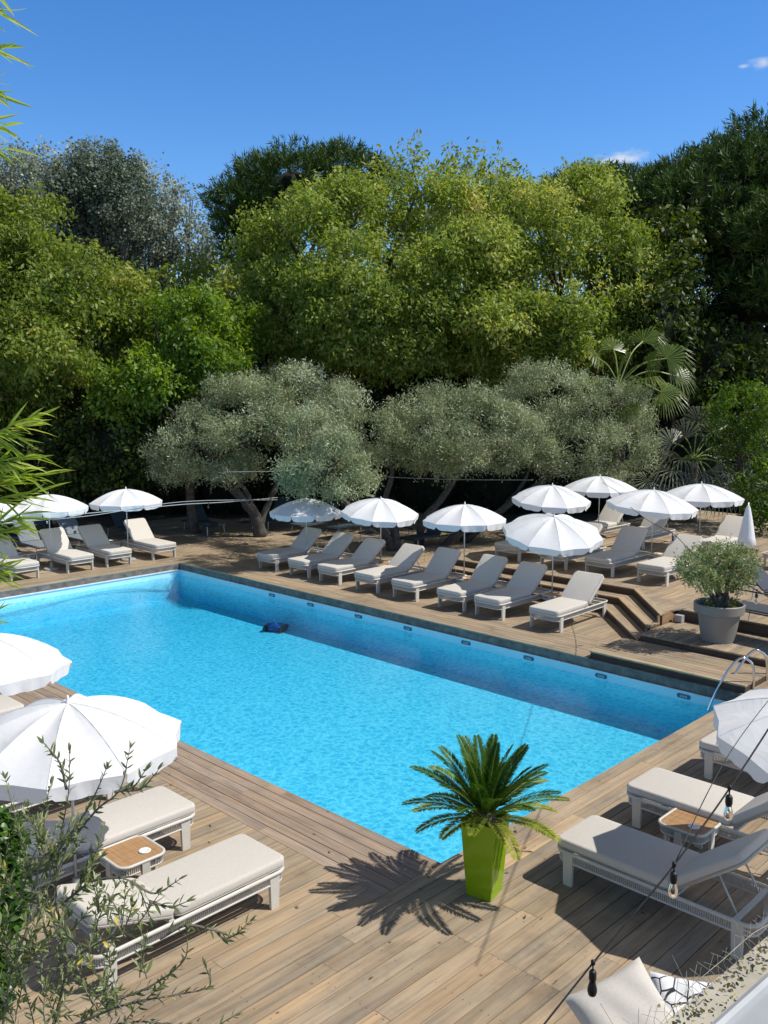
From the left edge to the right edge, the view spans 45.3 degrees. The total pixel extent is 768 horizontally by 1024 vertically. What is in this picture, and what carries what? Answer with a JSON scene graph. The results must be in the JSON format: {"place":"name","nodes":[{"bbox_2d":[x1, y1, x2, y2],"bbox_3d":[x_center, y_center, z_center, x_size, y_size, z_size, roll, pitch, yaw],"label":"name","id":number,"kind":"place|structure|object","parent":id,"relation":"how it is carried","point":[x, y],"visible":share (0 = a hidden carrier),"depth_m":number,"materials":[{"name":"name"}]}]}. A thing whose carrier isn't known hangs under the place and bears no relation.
{"place":"outdoors","nodes":[
{"label":"outdoors","id":0,"kind":"place"},
{"bbox_2d":[1,497,277,524],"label":"string light","id":1,"kind":"object","parent":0,"point":[141,508],"visible":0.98,"depth_m":23.42,"materials":[{"name":"black rubber"}]},
{"bbox_2d":[0,512,682,658],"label":"deck terrace","id":2,"kind":"structure","parent":0,"point":[582,636],"depth_m":24.45,"materials":[{"name":"brown wood"}]},
{"bbox_2d":[0,535,39,580],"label":"sun lounger","id":3,"kind":"object","parent":2,"relation":"on","point":[10,552],"visible":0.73,"depth_m":23.98,"materials":[{"name":"fabric"}]},
{"bbox_2d":[11,519,43,558],"bbox_3d":[-10.406,0.775,27.362,1.982,0.980,0.692,7,11,44],"label":"sling sunbed","id":4,"kind":"object","parent":2,"relation":"on","point":[29,540],"visible":0.56,"depth_m":27.49,"materials":[{"name":"fabric"}]},
{"bbox_2d":[16,494,87,570],"bbox_3d":[-9.059,0.515,24.968,1.983,2.131,2.085,-1,8,-11],"label":"beach umbrella","id":5,"kind":"object","parent":2,"relation":"on","point":[61,505],"visible":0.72,"depth_m":24.41,"materials":[{"name":"fabric"}]},
{"bbox_2d":[36,527,93,573],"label":"sun lounger","id":6,"kind":"object","parent":2,"relation":"on","point":[62,549],"visible":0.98,"depth_m":25.42,"materials":[{"name":"fabric"}]},
{"bbox_2d":[56,516,82,545],"bbox_3d":[-9.575,0.604,28.635,1.982,0.980,0.692,7,11,44],"label":"sling sunbed","id":7,"kind":"object","parent":2,"relation":"on","point":[69,525],"visible":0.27,"depth_m":28.85,"materials":[{"name":"fabric"}]},
{"bbox_2d":[75,524,131,567],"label":"sun lounger","id":8,"kind":"object","parent":2,"relation":"on","point":[96,541],"visible":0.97,"depth_m":26.24,"materials":[{"name":"fabric"}]},
{"bbox_2d":[89,487,161,561],"bbox_3d":[-7.346,0.332,26.336,1.945,2.129,2.045,4,9,29],"label":"beach umbrella","id":9,"kind":"object","parent":2,"relation":"on","point":[125,499],"visible":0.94,"depth_m":25.72,"materials":[{"name":"fabric"}]},
{"bbox_2d":[105,507,152,536],"bbox_3d":[-8.395,0.386,30.262,1.982,0.980,0.692,7,11,44],"label":"sling sunbed","id":10,"kind":"object","parent":2,"relation":"on","point":[119,518],"visible":0.45,"depth_m":30.45,"materials":[{"name":"fabric"}]},
{"bbox_2d":[120,518,175,560],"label":"sun lounger","id":11,"kind":"object","parent":2,"relation":"on","point":[140,533],"visible":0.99,"depth_m":27.26,"materials":[{"name":"fabric"}]},
{"bbox_2d":[181,501,225,535],"bbox_3d":[-6.184,0.213,31.548,0.692,0.980,1.982,-6,10,-40],"label":"sling sunbed","id":12,"kind":"object","parent":2,"relation":"on","point":[203,520],"visible":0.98,"depth_m":31.76,"materials":[{"name":"fabric"}]},
{"bbox_2d":[136,356,329,537],"bbox_3d":[-4.658,-2.022,29.721,6.530,5.988,4.146,-2,8,-11],"label":"olive tree","id":13,"kind":"object","parent":2,"relation":"on","point":[230,390],"visible":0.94,"depth_m":29.01,"materials":[{"name":"green plant"}]},
{"bbox_2d":[257,527,322,571],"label":"sun lounger","id":14,"kind":"object","parent":2,"relation":"on","point":[299,546],"visible":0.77,"depth_m":25.59,"materials":[{"name":"fabric"}]},
{"bbox_2d":[269,498,340,564],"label":"beach umbrella","id":15,"kind":"object","parent":2,"relation":"on","point":[307,511],"visible":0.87,"depth_m":24.98,"materials":[{"name":"fabric"}]},
{"bbox_2d":[288,532,356,578],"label":"sun lounger","id":16,"kind":"object","parent":2,"relation":"on","point":[336,546],"visible":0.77,"depth_m":24.68,"materials":[{"name":"fabric"}]},
{"bbox_2d":[267,369,419,550],"bbox_3d":[-0.930,-1.404,26.651,3.972,5.572,6.406,1,8,10],"label":"olive tree","id":17,"kind":"object","parent":2,"relation":"on","point":[335,435],"visible":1,"depth_m":25.42,"materials":[{"name":"green plant"}]},
{"bbox_2d":[317,537,389,584],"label":"sun lounger","id":18,"kind":"object","parent":2,"relation":"on","point":[366,553],"visible":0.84,"depth_m":23.82,"materials":[{"name":"fabric"}]},
{"bbox_2d":[341,497,418,560],"bbox_3d":[-0.111,0.630,24.180,1.963,2.113,2.058,1,8,10],"label":"beach umbrella","id":19,"kind":"object","parent":2,"relation":"on","point":[380,512],"visible":0.96,"depth_m":23.54,"materials":[{"name":"fabric"}]},
{"bbox_2d":[354,543,425,592],"bbox_3d":[0.206,1.375,23.011,0.778,0.947,2.058,7,11,44],"label":"sun lounger","id":20,"kind":"object","parent":2,"relation":"on","point":[404,560],"visible":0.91,"depth_m":22.94,"materials":[{"name":"fabric"}]},
{"bbox_2d":[62,521,760,1019],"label":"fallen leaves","id":21,"kind":"object","parent":2,"relation":"on","point":[318,577],"visible":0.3,"depth_m":28.17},
{"bbox_2d":[400,528,452,544],"bbox_3d":[1.377,0.586,28.773,0.692,0.980,1.982,7,11,44],"label":"sling sunbed","id":22,"kind":"object","parent":2,"relation":"on","point":[431,533],"visible":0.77,"depth_m":28.54,"materials":[{"name":"fabric"}]},
{"bbox_2d":[391,547,465,601],"bbox_3d":[1.102,1.459,22.143,0.778,1.011,2.058,7,11,43],"label":"sun lounger","id":23,"kind":"object","parent":2,"relation":"on","point":[441,564],"visible":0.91,"depth_m":22.09,"materials":[{"name":"fabric"}]},
{"bbox_2d":[423,502,505,575],"bbox_3d":[1.938,0.845,22.213,1.945,2.210,2.045,1,8,11],"label":"beach umbrella","id":24,"kind":"object","parent":2,"relation":"on","point":[464,517],"visible":0.91,"depth_m":21.54,"materials":[{"name":"fabric"}]},
{"bbox_2d":[436,554,508,611],"bbox_3d":[2.112,1.590,21.168,0.778,1.011,2.058,7,10,43],"label":"sun lounger","id":25,"kind":"object","parent":2,"relation":"on","point":[487,573],"visible":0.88,"depth_m":21.14,"materials":[{"name":"fabric"}]},
{"bbox_2d":[474,561,550,620],"bbox_3d":[2.879,1.707,20.431,0.778,0.976,2.058,7,11,43],"label":"sun lounger","id":26,"kind":"object","parent":2,"relation":"on","point":[524,581],"visible":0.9,"depth_m":20.40,"materials":[{"name":"fabric"}]},
{"bbox_2d":[503,512,602,591],"bbox_3d":[3.747,1.087,20.603,2.131,2.158,2.221,6,10,36],"label":"beach umbrella","id":27,"kind":"object","parent":2,"relation":"on","point":[550,534],"visible":0.9,"depth_m":19.99,"materials":[{"name":"fabric"}]},
{"bbox_2d":[447,560,661,640],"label":"step risers","id":28,"kind":"object","parent":2,"relation":"on","point":[635,619],"visible":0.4,"depth_m":20.61,"materials":[{"name":"brown wood"}]},
{"bbox_2d":[447,558,664,639],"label":"steps","id":29,"kind":"structure","parent":28,"relation":"on","point":[640,611],"depth_m":19.83,"materials":[{"name":"brown wood"}]},
{"bbox_2d":[529,571,607,632],"bbox_3d":[3.911,1.855,19.437,0.778,0.947,2.058,7,10,43],"label":"sun lounger","id":30,"kind":"object","parent":2,"relation":"on","point":[581,590],"visible":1,"depth_m":19.44,"materials":[{"name":"fabric"}]},
{"bbox_2d":[0,570,722,862],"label":"pool basin","id":31,"kind":"object","parent":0,"point":[349,715],"visible":0.46,"depth_m":17.61,"materials":[{"name":"liquid"}]},
{"bbox_2d":[262,622,288,631],"bbox_3d":[-2.648,2.780,22.526,0.480,0.240,0.520,2,8,15],"label":"pool cleaner","id":32,"kind":"object","parent":31,"relation":"in","point":[276,627],"visible":1,"depth_m":22.39,"materials":[{"name":"blue plastic"}]},
{"bbox_2d":[0,569,726,701],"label":"pool rim","id":33,"kind":"object","parent":31,"relation":"on","point":[371,616],"visible":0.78,"depth_m":20.54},
{"bbox_2d":[0,511,753,623],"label":"ground","id":34,"kind":"structure","parent":0,"point":[106,520],"depth_m":35.66,"materials":[{"name":"soil"}]},
{"bbox_2d":[0,135,108,268],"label":"poplar","id":35,"kind":"object","parent":34,"relation":"on","point":[33,169],"visible":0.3,"depth_m":53.70,"materials":[{"name":"green plant"}]},
{"bbox_2d":[0,181,175,533],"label":"broadleaf tree","id":36,"kind":"object","parent":34,"relation":"on","point":[43,287],"visible":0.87,"depth_m":28.51,"materials":[{"name":"green plant"}]},
{"bbox_2d":[0,370,213,512],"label":"dark bush tree","id":37,"kind":"object","parent":34,"relation":"on","point":[102,452],"visible":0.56,"depth_m":29.63,"materials":[{"name":"green plant"}]},
{"bbox_2d":[43,132,173,290],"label":"grey green tree","id":38,"kind":"object","parent":34,"relation":"on","point":[106,178],"visible":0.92,"depth_m":53.40,"materials":[{"name":"green plant"}]},
{"bbox_2d":[40,149,190,291],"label":"poplar","id":39,"kind":"object","parent":34,"relation":"on","point":[143,258],"visible":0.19,"depth_m":56.05,"materials":[{"name":"green plant"}]},
{"bbox_2d":[82,277,278,533],"bbox_3d":[-6.339,-3.511,31.202,5.014,8.591,7.957,3,8,21],"label":"leafy tree","id":40,"kind":"object","parent":34,"relation":"on","point":[195,351],"visible":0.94,"depth_m":29.07,"materials":[{"name":"green plant"}]},
{"bbox_2d":[139,164,234,291],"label":"poplar","id":41,"kind":"object","parent":34,"relation":"on","point":[186,239],"visible":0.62,"depth_m":57.01,"materials":[{"name":"green plant"}]},
{"bbox_2d":[147,241,268,308],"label":"broadleaf tree","id":42,"kind":"object","parent":34,"relation":"on","point":[187,268],"visible":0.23,"depth_m":46.05,"materials":[{"name":"green plant"}]},
{"bbox_2d":[0,681,439,896],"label":"deck border","id":43,"kind":"object","parent":34,"relation":"on","point":[372,861],"visible":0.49,"depth_m":10.53,"materials":[{"name":"brown wood"}]},
{"bbox_2d":[195,131,400,264],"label":"pine tree","id":44,"kind":"object","parent":34,"relation":"on","point":[264,178],"visible":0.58,"depth_m":45.20,"materials":[{"name":"green plant"}]},
{"bbox_2d":[0,564,743,700],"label":"pool coping","id":45,"kind":"object","parent":34,"relation":"on","point":[664,680],"visible":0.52,"depth_m":19.21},
{"bbox_2d":[0,271,767,516],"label":"hedge","id":46,"kind":"object","parent":34,"relation":"on","point":[485,491],"visible":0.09,"depth_m":36.04,"materials":[{"name":"green plant"}]},
{"bbox_2d":[217,156,553,510],"bbox_3d":[0.322,-6.682,35.212,13.768,14.130,11.518,7,11,44],"label":"broadleaf tree","id":47,"kind":"object","parent":34,"relation":"on","point":[312,300],"visible":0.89,"depth_m":31.72,"materials":[{"name":"green plant"}]},
{"bbox_2d":[349,129,551,324],"bbox_3d":[2.704,-8.517,41.297,9.440,15.944,7.464,2,8,13],"label":"slender tree","id":48,"kind":"object","parent":34,"relation":"on","point":[485,177],"visible":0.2,"depth_m":38.81,"materials":[{"name":"green plant"}]},
{"bbox_2d":[390,376,538,545],"bbox_3d":[2.486,-1.473,28.211,4.632,5.368,4.155,2,8,14],"label":"olive tree","id":49,"kind":"object","parent":34,"relation":"on","point":[436,443],"visible":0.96,"depth_m":27.39,"materials":[{"name":"green plant"}]},
{"bbox_2d":[439,353,663,545],"bbox_3d":[5.225,-1.937,29.674,4.669,6.318,7.597,28,29,74],"label":"olive tree","id":50,"kind":"object","parent":34,"relation":"on","point":[548,420],"visible":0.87,"depth_m":28.80,"materials":[{"name":"green plant"}]},
{"bbox_2d":[427,153,682,515],"bbox_3d":[5.976,-6.574,34.802,9.277,13.831,11.540,7,11,44],"label":"broadleaf tree","id":51,"kind":"object","parent":34,"relation":"on","point":[569,326],"visible":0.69,"depth_m":32.48,"materials":[{"name":"green plant"}]},
{"bbox_2d":[523,157,675,288],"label":"pine tree","id":52,"kind":"object","parent":34,"relation":"on","point":[626,167],"visible":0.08,"depth_m":45.70,"materials":[{"name":"green plant"}]},
{"bbox_2d":[575,326,697,498],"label":"fan palm","id":53,"kind":"object","parent":34,"relation":"on","point":[678,370],"visible":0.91,"depth_m":30.06,"materials":[{"name":"green plant"}]},
{"bbox_2d":[586,99,767,342],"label":"pine tree","id":54,"kind":"object","parent":34,"relation":"on","point":[726,176],"visible":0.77,"depth_m":35.34,"materials":[{"name":"green plant"}]},
{"bbox_2d":[590,653,765,692],"bbox_3d":[5.259,2.726,16.392,2.880,0.151,1.220,7,11,44],"label":"pool platform riser","id":55,"kind":"object","parent":34,"relation":"on","point":[676,674],"visible":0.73,"depth_m":15.78,"materials":[{"name":"brown wood"}]},
{"bbox_2d":[589,638,766,686],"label":"pool platform","id":56,"kind":"structure","parent":55,"relation":"on","point":[705,666],"depth_m":16.31,"materials":[{"name":"brown wood"}]},
{"bbox_2d":[706,649,767,713],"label":"pool ladder","id":57,"kind":"object","parent":56,"relation":"attached to","point":[736,671],"visible":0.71,"depth_m":15.12,"materials":[{"name":"metal"}]},
{"bbox_2d":[594,195,767,429],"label":"dark tree","id":58,"kind":"object","parent":34,"relation":"on","point":[726,354],"visible":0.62,"depth_m":33.53,"materials":[{"name":"green plant"}]},
{"bbox_2d":[628,406,767,521],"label":"fan palm","id":59,"kind":"object","parent":34,"relation":"on","point":[694,461],"visible":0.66,"depth_m":30.14,"materials":[{"name":"green plant"}]},
{"bbox_2d":[695,376,767,513],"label":"shrub","id":60,"kind":"object","parent":34,"relation":"on","point":[731,423],"visible":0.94,"depth_m":29.37,"materials":[{"name":"green plant"}]},
{"bbox_2d":[727,451,767,535],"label":"shrub","id":61,"kind":"object","parent":34,"relation":"on","point":[760,517],"visible":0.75,"depth_m":27.93,"materials":[{"name":"green plant"}]},
{"bbox_2d":[0,681,767,1023],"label":"deck","id":62,"kind":"structure","parent":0,"point":[324,951],"depth_m":8.29,"materials":[{"name":"brown wood"}]},
{"bbox_2d":[0,694,23,714],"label":"sun lounger","id":63,"kind":"object","parent":62,"relation":"on","point":[7,703],"visible":0.41,"depth_m":13.05,"materials":[{"name":"fabric"}]},
{"bbox_2d":[0,804,33,1021],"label":"ivy bush","id":64,"kind":"object","parent":62,"relation":"on","point":[12,863],"visible":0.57,"depth_m":4.41,"materials":[{"name":"green plant"}]},
{"bbox_2d":[0,0,42,165],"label":"bamboo","id":65,"kind":"object","parent":62,"relation":"on","point":[4,96],"visible":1,"depth_m":2.05,"materials":[{"name":"plant"}]},
{"bbox_2d":[0,403,70,638],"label":"bamboo","id":66,"kind":"object","parent":62,"relation":"on","point":[13,467],"visible":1,"depth_m":2.46,"materials":[{"name":"plant"}]},
{"bbox_2d":[0,633,70,695],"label":"beach umbrella","id":67,"kind":"object","parent":62,"relation":"on","point":[27,664],"visible":0.97,"depth_m":10.84,"materials":[{"name":"fabric"}]},
{"bbox_2d":[1,779,114,812],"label":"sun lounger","id":68,"kind":"object","parent":62,"relation":"on","point":[20,804],"visible":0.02,"depth_m":10.28,"materials":[{"name":"fabric"}]},
{"bbox_2d":[0,694,180,904],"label":"beach umbrella","id":69,"kind":"object","parent":62,"relation":"on","point":[97,732],"visible":0.93,"depth_m":8.27,"materials":[{"name":"fabric"}]},
{"bbox_2d":[19,786,194,914],"bbox_3d":[-2.975,3.321,9.472,0.778,0.695,2.058,7,11,44],"label":"sun lounger","id":70,"kind":"object","parent":62,"relation":"on","point":[141,813],"visible":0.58,"depth_m":9.61,"materials":[{"name":"fabric"}]},
{"bbox_2d":[0,736,256,1023],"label":"olive sapling","id":71,"kind":"object","parent":62,"relation":"on","point":[110,998],"visible":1,"depth_m":3.24,"materials":[{"name":"green plant"}]},
{"bbox_2d":[98,835,165,879],"bbox_3d":[-2.482,3.522,9.088,0.534,0.398,0.534,7,11,44],"label":"side table","id":72,"kind":"object","parent":62,"relation":"on","point":[141,852],"visible":0.94,"depth_m":8.99,"materials":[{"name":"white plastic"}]},
{"bbox_2d":[53,834,283,987],"bbox_3d":[-1.893,3.470,8.358,0.778,0.695,2.058,7,11,44],"label":"sun lounger","id":73,"kind":"object","parent":62,"relation":"on","point":[221,870],"visible":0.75,"depth_m":8.32,"materials":[{"name":"fabric"}]},
{"bbox_2d":[460,810,509,901],"bbox_3d":[0.982,3.342,8.975,0.364,0.785,0.364,5,9,31],"label":"planter","id":74,"kind":"object","parent":62,"relation":"on","point":[484,852],"visible":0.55,"depth_m":8.86,"materials":[{"name":"plastic"}]},
{"bbox_2d":[402,734,569,861],"bbox_3d":[1.004,2.597,8.892,1.608,0.884,1.665,7,11,44],"label":"cycad","id":75,"kind":"object","parent":74,"relation":"in","point":[486,794],"visible":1,"depth_m":8.81,"materials":[{"name":"green plant"}]},
{"bbox_2d":[557,815,767,959],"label":"sun lounger","id":76,"kind":"object","parent":62,"relation":"on","point":[621,849],"visible":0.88,"depth_m":8.65,"materials":[{"name":"fabric"}]},
{"bbox_2d":[658,807,720,849],"bbox_3d":[3.215,3.438,9.713,0.534,0.398,0.534,7,11,44],"label":"side table","id":77,"kind":"object","parent":62,"relation":"on","point":[677,822],"visible":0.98,"depth_m":9.60,"materials":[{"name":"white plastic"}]},
{"bbox_2d":[627,767,767,852],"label":"sun lounger","id":78,"kind":"object","parent":62,"relation":"on","point":[667,789],"visible":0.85,"depth_m":10.14,"materials":[{"name":"fabric"}]},
{"bbox_2d":[640,610,767,666],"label":"pot platform riser","id":79,"kind":"object","parent":62,"relation":"on","point":[750,628],"visible":0.5,"depth_m":17.38,"materials":[{"name":"brown wood"}]},
{"bbox_2d":[639,621,767,660],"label":"pot platform","id":80,"kind":"structure","parent":79,"relation":"on","point":[688,633],"depth_m":17.20,"materials":[{"name":"brown wood"}]},
{"bbox_2d":[693,597,745,643],"bbox_3d":[6.217,2.031,17.118,0.910,0.715,0.910,7,11,44],"label":"plant pot","id":81,"kind":"object","parent":80,"relation":"on","point":[718,625],"visible":0.9,"depth_m":16.84,"materials":[{"name":"ceramic"}]},
{"bbox_2d":[669,533,767,607],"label":"potted olive","id":82,"kind":"object","parent":81,"relation":"in","point":[710,575],"visible":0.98,"depth_m":16.82,"materials":[{"name":"green plant"}]},
{"bbox_2d":[663,936,767,1023],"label":"parapet","id":83,"kind":"structure","parent":62,"relation":"on","point":[749,1005],"depth_m":1.73,"materials":[{"name":"stone"}]},
{"bbox_2d":[600,910,767,1023],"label":"trailing plant","id":84,"kind":"object","parent":83,"relation":"on","point":[759,949],"visible":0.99,"depth_m":1.78,"materials":[{"name":"green plant"}]},
{"bbox_2d":[699,731,766,779],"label":"sun lounger","id":85,"kind":"object","parent":62,"relation":"on","point":[708,748],"visible":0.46,"depth_m":11.62,"materials":[{"name":"fabric"}]},
{"bbox_2d":[713,688,767,782],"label":"beach umbrella","id":86,"kind":"object","parent":62,"relation":"on","point":[733,719],"visible":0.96,"depth_m":8.23,"materials":[{"name":"fabric"}]},
{"bbox_3d":[1.902,3.947,6.033,1.500,0.370,0.700,0,8,0],"label":"garden sofa","id":87,"kind":"object","parent":62,"relation":"on","visible":0},
{"bbox_2d":[563,957,672,1023],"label":"cushion","id":88,"kind":"object","parent":87,"relation":"on","point":[628,992],"visible":0.95,"depth_m":6.12,"materials":[{"name":"fabric"}]},
{"bbox_2d":[0,0,767,321],"label":"sky","id":89,"kind":"structure","parent":0,"point":[200,83],"materials":[{"name":"blue"}]},
{"bbox_2d":[459,510,767,625],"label":"deck","id":90,"kind":"structure","parent":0,"point":[674,595],"depth_m":22.79,"materials":[{"name":"brown wood"}]},
{"bbox_2d":[494,540,529,562],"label":"sun lounger","id":91,"kind":"object","parent":90,"relation":"on","point":[504,544],"visible":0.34,"depth_m":23.67,"materials":[{"name":"fabric"}]},
{"bbox_2d":[512,483,590,559],"bbox_3d":[4.354,0.224,24.061,1.944,1.988,2.040,3,8,23],"label":"beach umbrella","id":92,"kind":"object","parent":90,"relation":"on","point":[552,498],"visible":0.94,"depth_m":23.43,"materials":[{"name":"fabric"}]},
{"bbox_2d":[540,522,605,569],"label":"sun lounger","id":93,"kind":"object","parent":90,"relation":"on","point":[598,526],"visible":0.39,"depth_m":22.93,"materials":[{"name":"fabric"}]},
{"bbox_2d":[564,475,636,540],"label":"beach umbrella","id":94,"kind":"object","parent":90,"relation":"on","point":[594,487],"visible":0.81,"depth_m":26.31,"materials":[{"name":"fabric"}]},
{"bbox_2d":[591,504,629,533],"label":"sun lounger","id":95,"kind":"object","parent":90,"relation":"on","point":[609,518],"visible":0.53,"depth_m":27.62,"materials":[{"name":"fabric"}]},
{"bbox_2d":[584,525,650,577],"bbox_3d":[5.737,0.930,22.476,0.778,1.011,2.058,8,11,44],"label":"sun lounger","id":96,"kind":"object","parent":90,"relation":"on","point":[628,543],"visible":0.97,"depth_m":22.48,"materials":[{"name":"fabric"}]},
{"bbox_2d":[606,488,697,572],"bbox_3d":[6.478,0.418,22.352,2.057,2.059,2.161,-1,8,-5],"label":"beach umbrella","id":97,"kind":"object","parent":90,"relation":"on","point":[652,504],"visible":0.95,"depth_m":21.69,"materials":[{"name":"fabric"}]},
{"bbox_2d":[639,517,674,548],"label":"sun lounger","id":98,"kind":"object","parent":90,"relation":"on","point":[658,530],"visible":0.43,"depth_m":26.34,"materials":[{"name":"fabric"}]},
{"bbox_2d":[636,533,702,585],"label":"sun lounger","id":99,"kind":"object","parent":90,"relation":"on","point":[661,566],"visible":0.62,"depth_m":21.37,"materials":[{"name":"fabric"}]},
{"bbox_2d":[667,481,744,550],"bbox_3d":[8.697,0.099,25.336,2.135,1.897,2.245,1,8,7],"label":"beach umbrella","id":100,"kind":"object","parent":90,"relation":"on","point":[700,495],"visible":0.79,"depth_m":24.61,"materials":[{"name":"fabric"}]},
{"bbox_2d":[698,515,750,559],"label":"sun lounger","id":101,"kind":"object","parent":90,"relation":"on","point":[728,525],"visible":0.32,"depth_m":24.99,"materials":[{"name":"fabric"}]},
{"bbox_2d":[737,502,755,555],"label":"closed umbrella","id":102,"kind":"object","parent":90,"relation":"on","point":[746,534],"visible":0.82,"depth_m":21.30,"materials":[{"name":"fabric"}]},
{"bbox_2d":[731,559,767,599],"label":"sling sunbed","id":103,"kind":"object","parent":90,"relation":"on","point":[762,585],"visible":0.43,"depth_m":18.80,"materials":[{"name":"fabric"}]},
{"bbox_2d":[741,601,767,619],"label":"sling sunbed","id":104,"kind":"object","parent":90,"relation":"on","point":[758,608],"visible":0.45,"depth_m":17.06,"materials":[{"name":"fabric"}]},
{"bbox_2d":[543,729,767,1023],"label":"string light","id":105,"kind":"object","parent":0,"point":[672,893],"visible":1,"depth_m":3.67,"materials":[{"name":"black rubber"}]},
{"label":"cushion","id":106,"kind":"object","parent":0,"visible":0},
{"bbox_2d":[650,971,710,1013],"bbox_3d":[2.111,3.427,6.262,0.592,0.336,0.404,2,8,12],"label":"cushion","id":107,"kind":"object","parent":106,"relation":"on","point":[666,986],"visible":0.36,"depth_m":6.33,"materials":[{"name":"fabric"}]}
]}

